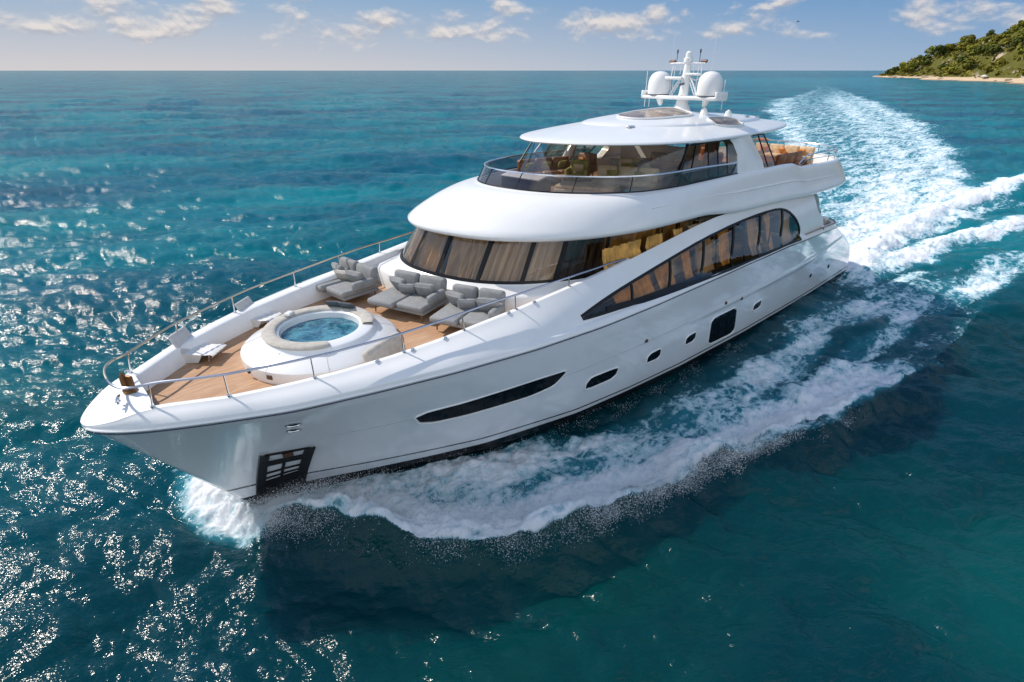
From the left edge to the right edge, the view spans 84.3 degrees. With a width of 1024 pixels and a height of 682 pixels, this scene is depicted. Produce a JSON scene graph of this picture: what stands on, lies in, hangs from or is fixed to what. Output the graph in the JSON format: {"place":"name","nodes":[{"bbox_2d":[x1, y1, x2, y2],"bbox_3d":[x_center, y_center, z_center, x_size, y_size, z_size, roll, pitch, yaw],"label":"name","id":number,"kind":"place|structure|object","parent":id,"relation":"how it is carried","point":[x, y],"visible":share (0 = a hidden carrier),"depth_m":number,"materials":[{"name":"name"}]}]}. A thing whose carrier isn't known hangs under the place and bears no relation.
{"place":"outdoors","nodes":[
{"label":"outdoors","id":0,"kind":"place"},
{"bbox_2d":[0,71,1023,681],"bbox_3d":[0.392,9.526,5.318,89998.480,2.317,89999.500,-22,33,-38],"label":"sea","id":1,"kind":"structure","parent":0,"point":[882,541],"depth_m":18.57,"materials":[{"name":"liquid"}]},
{"bbox_2d":[195,478,257,522],"bbox_3d":[-8.739,2.205,19.507,3.866,1.196,10.769,-6,26,-13],"label":"bow spray","id":2,"kind":"object","parent":1,"relation":"on","point":[226,500],"visible":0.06,"depth_m":15.57,"materials":[{"name":"white liquid"}]},
{"bbox_2d":[80,30,849,505],"bbox_3d":[4.381,-5.274,23.464,38.000,13.675,9.887,-22,33,-38],"label":"motor yacht","id":3,"kind":"object","parent":1,"relation":"on","point":[612,296],"visible":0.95,"depth_m":17.40,"materials":[{"name":"paint"}]},
{"bbox_2d":[167,326,225,363],"bbox_3d":[-8.363,0.108,15.100,1.121,0.784,0.705,2,26,4],"label":"deck chair","id":4,"kind":"object","parent":3,"relation":"on","point":[181,336],"visible":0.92,"depth_m":14.97,"materials":[{"name":"white plastic"}]},
{"bbox_2d":[234,296,281,326],"bbox_3d":[-7.589,-0.857,16.987,1.067,0.746,0.671,4,26,9],"label":"deck chair","id":5,"kind":"object","parent":3,"relation":"on","point":[242,304],"visible":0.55,"depth_m":16.87,"materials":[{"name":"white plastic"}]},
{"bbox_2d":[283,311,294,316],"bbox_3d":[-6.225,-0.760,15.811,0.220,0.120,0.300,6,26,12],"label":"white towel","id":6,"kind":"object","parent":3,"relation":"on","point":[288,314],"visible":1,"depth_m":15.73,"materials":[{"name":"fabric"}]},
{"bbox_2d":[325,301,354,308],"bbox_3d":[-4.954,-1.042,16.400,0.946,0.293,0.385,7,26,13],"label":"bath towel","id":7,"kind":"object","parent":3,"relation":"on","point":[340,304],"visible":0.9,"depth_m":16.25,"materials":[{"name":"grey fabric"}]},
{"bbox_2d":[316,257,378,301],"bbox_3d":[-5.598,-1.983,18.750,2.050,1.011,1.601,21,33,37],"label":"lounge sofa","id":8,"kind":"object","parent":3,"relation":"on","point":[355,279],"visible":0.94,"depth_m":18.43,"materials":[{"name":"grey fabric"}]},
{"bbox_2d":[362,332,405,362],"bbox_3d":[-3.299,0.275,14.667,0.356,0.593,1.450,12,28,23],"label":"lounge pad","id":9,"kind":"object","parent":3,"relation":"on","point":[385,348],"visible":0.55,"depth_m":14.51,"materials":[{"name":"beige fabric"}]},
{"bbox_2d":[367,269,447,321],"bbox_3d":[-3.183,-1.415,17.506,2.050,1.011,1.601,13,28,25],"label":"lounge sofa","id":10,"kind":"object","parent":3,"relation":"on","point":[416,293],"visible":0.98,"depth_m":17.36,"materials":[{"name":"grey fabric"}]},
{"bbox_2d":[430,284,505,329],"bbox_3d":[-1.233,-0.865,16.307,1.828,1.011,1.601,11,28,21],"label":"lounge sofa","id":11,"kind":"object","parent":3,"relation":"on","point":[461,297],"visible":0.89,"depth_m":16.25,"materials":[{"name":"grey fabric"}]},
{"bbox_2d":[501,166,550,190],"bbox_3d":[0.515,-5.895,20.727,1.900,0.938,0.768,20,32,36],"label":"helm console","id":12,"kind":"object","parent":3,"relation":"on","point":[531,182],"visible":0.77,"depth_m":20.39,"materials":[{"name":"grey"}]},
{"bbox_2d":[517,156,569,183],"bbox_3d":[1.412,-6.833,22.707,2.400,0.920,0.844,-13,28,-25],"label":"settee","id":13,"kind":"object","parent":3,"relation":"on","point":[553,165],"visible":0.74,"depth_m":22.61,"materials":[{"name":"brown fabric"}]},
{"bbox_2d":[400,217,714,284],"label":"pilothouse windows","id":14,"kind":"structure","parent":3,"relation":"in","point":[508,263],"depth_m":18.02,"materials":[{"name":"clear glass"}]},
{"bbox_2d":[555,174,571,181],"bbox_3d":[1.924,-6.040,21.559,0.750,0.500,0.750,-22,33,-38],"label":"side table","id":15,"kind":"object","parent":3,"relation":"on","point":[562,178],"visible":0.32,"depth_m":21.48,"materials":[{"name":"brown wood"}]},
{"bbox_2d":[534,143,595,157],"bbox_3d":[2.438,-8.651,24.875,4.079,1.269,0.384,-22,33,-37],"label":"side window","id":16,"kind":"structure","parent":3,"relation":"in","point":[572,156],"depth_m":24.94,"materials":[{"name":"black"}]},
{"bbox_2d":[565,159,589,181],"bbox_3d":[2.579,-6.596,22.227,0.900,0.927,0.838,8,27,17],"label":"armchair","id":17,"kind":"object","parent":3,"relation":"on","point":[577,167],"visible":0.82,"depth_m":22.14,"materials":[{"name":"green fabric"}]},
{"bbox_2d":[554,181,620,192],"bbox_3d":[2.664,-5.300,20.034,2.150,0.460,1.050,11,28,21],"label":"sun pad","id":18,"kind":"object","parent":3,"relation":"on","point":[579,187],"visible":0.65,"depth_m":19.76,"materials":[{"name":"beige"}]},
{"bbox_2d":[609,158,619,165],"bbox_3d":[4.431,-6.930,22.927,0.838,0.927,0.900,-22,33,-38],"label":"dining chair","id":19,"kind":"object","parent":3,"relation":"on","point":[614,161],"visible":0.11,"depth_m":22.59,"materials":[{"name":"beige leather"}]},
{"bbox_2d":[592,165,658,191],"bbox_3d":[4.119,-5.851,20.653,2.300,0.920,0.844,12,28,23],"label":"settee","id":20,"kind":"object","parent":3,"relation":"on","point":[645,182],"visible":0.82,"depth_m":20.55,"materials":[{"name":"brown fabric"}]},
{"bbox_2d":[623,188,652,191],"bbox_3d":[4.334,-4.992,19.471,1.000,0.410,0.750,8,27,17],"label":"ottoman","id":21,"kind":"object","parent":3,"relation":"on","point":[634,189],"visible":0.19,"depth_m":19.43,"materials":[{"name":"grey fabric"}]},
{"bbox_2d":[633,161,659,177],"bbox_3d":[5.207,-6.565,22.161,0.838,0.927,0.900,-22,33,-38],"label":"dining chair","id":22,"kind":"object","parent":3,"relation":"on","point":[638,164],"visible":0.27,"depth_m":21.71,"materials":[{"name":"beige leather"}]},
{"bbox_2d":[650,152,666,175],"bbox_3d":[6.066,-7.577,24.278,0.838,0.927,0.900,-22,33,-38],"label":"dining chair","id":23,"kind":"object","parent":3,"relation":"on","point":[658,155],"visible":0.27,"depth_m":24.13,"materials":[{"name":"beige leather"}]},
{"bbox_2d":[635,157,685,167],"bbox_3d":[5.654,-6.978,23.243,1.500,0.740,2.400,-22,33,-38],"label":"dining table","id":24,"kind":"object","parent":3,"relation":"on","point":[660,163],"visible":0.46,"depth_m":22.88,"materials":[{"name":"brown wood"}]},
{"bbox_2d":[663,154,690,180],"bbox_3d":[6.843,-7.211,23.513,0.838,0.927,0.900,-22,33,-38],"label":"dining chair","id":25,"kind":"object","parent":3,"relation":"on","point":[677,158],"visible":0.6,"depth_m":23.34,"materials":[{"name":"beige leather"}]},
{"bbox_2d":[581,208,801,320],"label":"saloon window","id":26,"kind":"structure","parent":3,"relation":"in","point":[639,290],"depth_m":20.02,"materials":[{"name":"black"}]},
{"bbox_2d":[688,144,722,153],"bbox_3d":[10.139,-9.875,29.887,2.600,0.920,0.844,-23,34,-39],"label":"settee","id":27,"kind":"object","parent":3,"relation":"on","point":[702,145],"visible":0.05,"depth_m":29.91,"materials":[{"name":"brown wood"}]},
{"bbox_2d":[677,139,736,182],"bbox_3d":[7.079,-6.465,20.303,4.078,1.269,0.331,-22,33,-38],"label":"side window","id":28,"kind":"structure","parent":3,"relation":"in","point":[726,140],"depth_m":20.21,"materials":[{"name":"black"}]},
{"bbox_2d":[699,147,723,161],"bbox_3d":[9.886,-9.134,28.145,0.990,1.019,0.922,18,31,33],"label":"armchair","id":29,"kind":"object","parent":3,"relation":"on","point":[701,155],"visible":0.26,"depth_m":27.94,"materials":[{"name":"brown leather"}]},
{"bbox_2d":[752,133,775,166],"bbox_3d":[10.102,-7.622,22.821,2.228,1.384,0.355,-22,33,-38],"label":"aft window","id":30,"kind":"structure","parent":3,"relation":"in","point":[761,133],"depth_m":22.92,"materials":[{"name":"black"}]},
{"bbox_2d":[737,210,795,235],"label":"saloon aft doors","id":31,"kind":"structure","parent":3,"relation":"in","point":[774,214],"depth_m":28.04,"materials":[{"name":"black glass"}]},
{"bbox_2d":[763,151,803,167],"bbox_3d":[12.998,-8.592,27.203,2.200,0.920,0.844,-18,31,-33],"label":"settee","id":32,"kind":"object","parent":3,"relation":"on","point":[795,158],"visible":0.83,"depth_m":26.76,"materials":[{"name":"brown fabric"}]},
{"bbox_2d":[756,142,815,165],"bbox_3d":[14.426,-10.034,30.387,0.844,0.920,3.200,-22,33,-38],"label":"settee","id":33,"kind":"object","parent":3,"relation":"on","point":[777,149],"visible":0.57,"depth_m":30.29,"materials":[{"name":"beige fabric"}]},
{"bbox_2d":[287,343,742,497],"bbox_3d":[2.235,2.349,19.709,20.351,0.867,2.575,-14,29,-27],"label":"side spray","id":34,"kind":"object","parent":1,"relation":"on","point":[490,448],"visible":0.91,"depth_m":17.37,"materials":[{"name":"white liquid"}]},
{"bbox_2d":[231,406,821,561],"bbox_3d":[1.667,3.860,15.593,18.535,1.568,4.073,-6,26,-12],"label":"bow plume","id":35,"kind":"object","parent":1,"relation":"on","point":[493,518],"visible":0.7,"depth_m":14.97,"materials":[{"name":"white liquid"}]},
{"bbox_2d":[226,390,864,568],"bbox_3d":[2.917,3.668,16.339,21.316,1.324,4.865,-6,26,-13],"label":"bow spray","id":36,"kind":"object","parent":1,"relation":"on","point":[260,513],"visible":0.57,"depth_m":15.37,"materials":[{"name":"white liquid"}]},
{"bbox_2d":[849,190,971,267],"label":"stern spray","id":37,"kind":"object","parent":1,"relation":"on","point":[906,225],"visible":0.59,"depth_m":42.62,"materials":[{"name":"white liquid"}]},
{"bbox_2d":[0,0,1023,70],"label":"sky","id":38,"kind":"structure","parent":0,"point":[36,35],"materials":[{"name":"blue"}]},
{"bbox_2d":[569,152,596,180],"bbox_3d":[2.940,-7.210,23.403,0.990,1.020,0.922,17,31,32],"label":"armchair","id":39,"kind":"object","parent":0,"point":[591,158],"visible":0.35,"depth_m":23.27,"materials":[{"name":"brown leather"}]},
{"bbox_2d":[617,157,639,171],"bbox_3d":[4.423,-6.542,22.006,0.990,1.020,0.922,14,29,27],"label":"armchair","id":40,"kind":"object","parent":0,"point":[623,161],"visible":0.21,"depth_m":21.97,"materials":[{"name":"green leather"}]},
{"bbox_2d":[876,27,1023,83],"bbox_3d":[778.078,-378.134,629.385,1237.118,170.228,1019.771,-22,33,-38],"label":"headland hill","id":41,"kind":"structure","parent":0,"point":[1002,76],"depth_m":685.04,"materials":[{"name":"green plant"}]},
{"bbox_2d":[889,66,899,72],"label":"hillside tree","id":42,"kind":"object","parent":41,"relation":"on","point":[894,69],"visible":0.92,"depth_m":986.21,"materials":[{"name":"green plant"}]},
{"bbox_2d":[899,61,909,69],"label":"hillside tree","id":43,"kind":"object","parent":41,"relation":"on","point":[901,64],"visible":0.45,"depth_m":932.13,"materials":[{"name":"green plant"}]},
{"bbox_2d":[903,62,916,74],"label":"hillside tree","id":44,"kind":"object","parent":41,"relation":"on","point":[910,66],"visible":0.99,"depth_m":910.79,"materials":[{"name":"green plant"}]},
{"bbox_2d":[920,54,931,60],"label":"hillside tree","id":45,"kind":"object","parent":41,"relation":"on","point":[927,56],"visible":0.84,"depth_m":943.12,"materials":[{"name":"green plant"}]},
{"bbox_2d":[920,58,931,64],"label":"hillside tree","id":46,"kind":"object","parent":41,"relation":"on","point":[925,61],"visible":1,"depth_m":902.82,"materials":[{"name":"green plant"}]},
{"bbox_2d":[924,45,936,55],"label":"hillside tree","id":47,"kind":"object","parent":41,"relation":"on","point":[932,51],"visible":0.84,"depth_m":956.81,"materials":[{"name":"green plant"}]},
{"bbox_2d":[934,45,946,55],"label":"hillside tree","id":48,"kind":"object","parent":41,"relation":"on","point":[939,49],"visible":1,"depth_m":892.94,"materials":[{"name":"green plant"}]},
{"bbox_2d":[937,63,948,68],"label":"hillside tree","id":49,"kind":"object","parent":41,"relation":"on","point":[942,65],"visible":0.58,"depth_m":866.06,"materials":[{"name":"green plant"}]},
{"bbox_2d":[944,43,954,50],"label":"hillside tree","id":50,"kind":"object","parent":41,"relation":"on","point":[949,46],"visible":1,"depth_m":890.55,"materials":[{"name":"green plant"}]},
{"bbox_2d":[879,30,1023,77],"bbox_3d":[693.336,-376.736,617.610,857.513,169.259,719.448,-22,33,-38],"label":"hillside scrub","id":51,"kind":"object","parent":41,"relation":"on","point":[918,73],"visible":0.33,"depth_m":803.41,"materials":[{"name":"green plant"}]},
{"bbox_2d":[946,65,961,73],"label":"hillside tree","id":52,"kind":"object","parent":41,"relation":"on","point":[953,69],"visible":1,"depth_m":709.17,"materials":[{"name":"green plant"}]},
{"bbox_2d":[951,56,960,61],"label":"hillside tree","id":53,"kind":"object","parent":41,"relation":"on","point":[955,58],"visible":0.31,"depth_m":850.85,"materials":[{"name":"green plant"}]},
{"bbox_2d":[955,41,967,52],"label":"hillside tree","id":54,"kind":"object","parent":41,"relation":"on","point":[963,45],"visible":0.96,"depth_m":859.25,"materials":[{"name":"green plant"}]},
{"bbox_2d":[957,54,970,62],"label":"hillside tree","id":55,"kind":"object","parent":41,"relation":"on","point":[962,58],"visible":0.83,"depth_m":715.81,"materials":[{"name":"green plant"}]},
{"bbox_2d":[960,35,971,41],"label":"hillside tree","id":56,"kind":"object","parent":41,"relation":"on","point":[963,38],"visible":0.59,"depth_m":886.42,"materials":[{"name":"green plant"}]},
{"bbox_2d":[960,58,975,70],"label":"hillside tree","id":57,"kind":"object","parent":41,"relation":"on","point":[969,63],"visible":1,"depth_m":697.95,"materials":[{"name":"green plant"}]},
{"bbox_2d":[965,34,975,43],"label":"hillside tree","id":58,"kind":"object","parent":41,"relation":"on","point":[970,39],"visible":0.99,"depth_m":870.90,"materials":[{"name":"green plant"}]},
{"bbox_2d":[966,45,977,55],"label":"hillside tree","id":59,"kind":"object","parent":41,"relation":"on","point":[969,48],"visible":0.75,"depth_m":844.05,"materials":[{"name":"green plant"}]},
{"bbox_2d":[970,49,977,55],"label":"hillside tree","id":60,"kind":"object","parent":41,"relation":"on","point":[972,53],"visible":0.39,"depth_m":787.71,"materials":[{"name":"green plant"}]},
{"bbox_2d":[973,44,987,53],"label":"hillside tree","id":61,"kind":"object","parent":41,"relation":"on","point":[981,48],"visible":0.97,"depth_m":701.24,"materials":[{"name":"green plant"}]},
{"bbox_2d":[983,65,991,71],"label":"hillside tree","id":62,"kind":"object","parent":41,"relation":"on","point":[987,68],"visible":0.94,"depth_m":664.88,"materials":[{"name":"green plant"}]},
{"bbox_2d":[984,41,996,48],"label":"hillside tree","id":63,"kind":"object","parent":41,"relation":"on","point":[988,44],"visible":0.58,"depth_m":763.17,"materials":[{"name":"green plant"}]},
{"bbox_2d":[986,29,994,34],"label":"headland tree","id":64,"kind":"object","parent":41,"relation":"on","point":[991,32],"visible":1,"depth_m":864.86,"materials":[{"name":"green plant"}]},
{"bbox_2d":[985,44,1001,54],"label":"hillside tree","id":65,"kind":"object","parent":41,"relation":"on","point":[994,48],"visible":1,"depth_m":687.57,"materials":[{"name":"green plant"}]},
{"bbox_2d":[991,35,1002,40],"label":"hillside tree","id":66,"kind":"object","parent":41,"relation":"on","point":[997,38],"visible":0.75,"depth_m":766.20,"materials":[{"name":"green plant"}]},
{"bbox_2d":[992,59,1006,67],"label":"hillside tree","id":67,"kind":"object","parent":41,"relation":"on","point":[999,61],"visible":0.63,"depth_m":655.42,"materials":[{"name":"green plant"}]},
{"bbox_2d":[1001,37,1011,44],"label":"hillside tree","id":68,"kind":"object","parent":41,"relation":"on","point":[1005,40],"visible":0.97,"depth_m":681.95,"materials":[{"name":"green plant"}]},
{"bbox_2d":[1003,26,1022,33],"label":"hillside tree","id":69,"kind":"object","parent":41,"relation":"on","point":[1011,30],"visible":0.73,"depth_m":750.17,"materials":[{"name":"green plant"}]},
{"bbox_2d":[1004,35,1023,47],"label":"hillside tree","id":70,"kind":"object","parent":41,"relation":"on","point":[1017,39],"visible":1,"depth_m":659.20,"materials":[{"name":"green plant"}]},
{"bbox_2d":[1016,29,1023,43],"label":"hillside tree","id":71,"kind":"object","parent":41,"relation":"on","point":[1021,33],"visible":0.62,"depth_m":661.88,"materials":[{"name":"green plant"}]},
{"bbox_2d":[1016,44,1023,54],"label":"hillside tree","id":72,"kind":"object","parent":41,"relation":"on","point":[1020,46],"visible":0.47,"depth_m":645.58,"materials":[{"name":"green plant"}]},
{"bbox_2d":[1017,20,1023,26],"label":"hillside tree","id":73,"kind":"object","parent":41,"relation":"on","point":[1020,23],"visible":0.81,"depth_m":753.13,"materials":[{"name":"green plant"}]}
]}

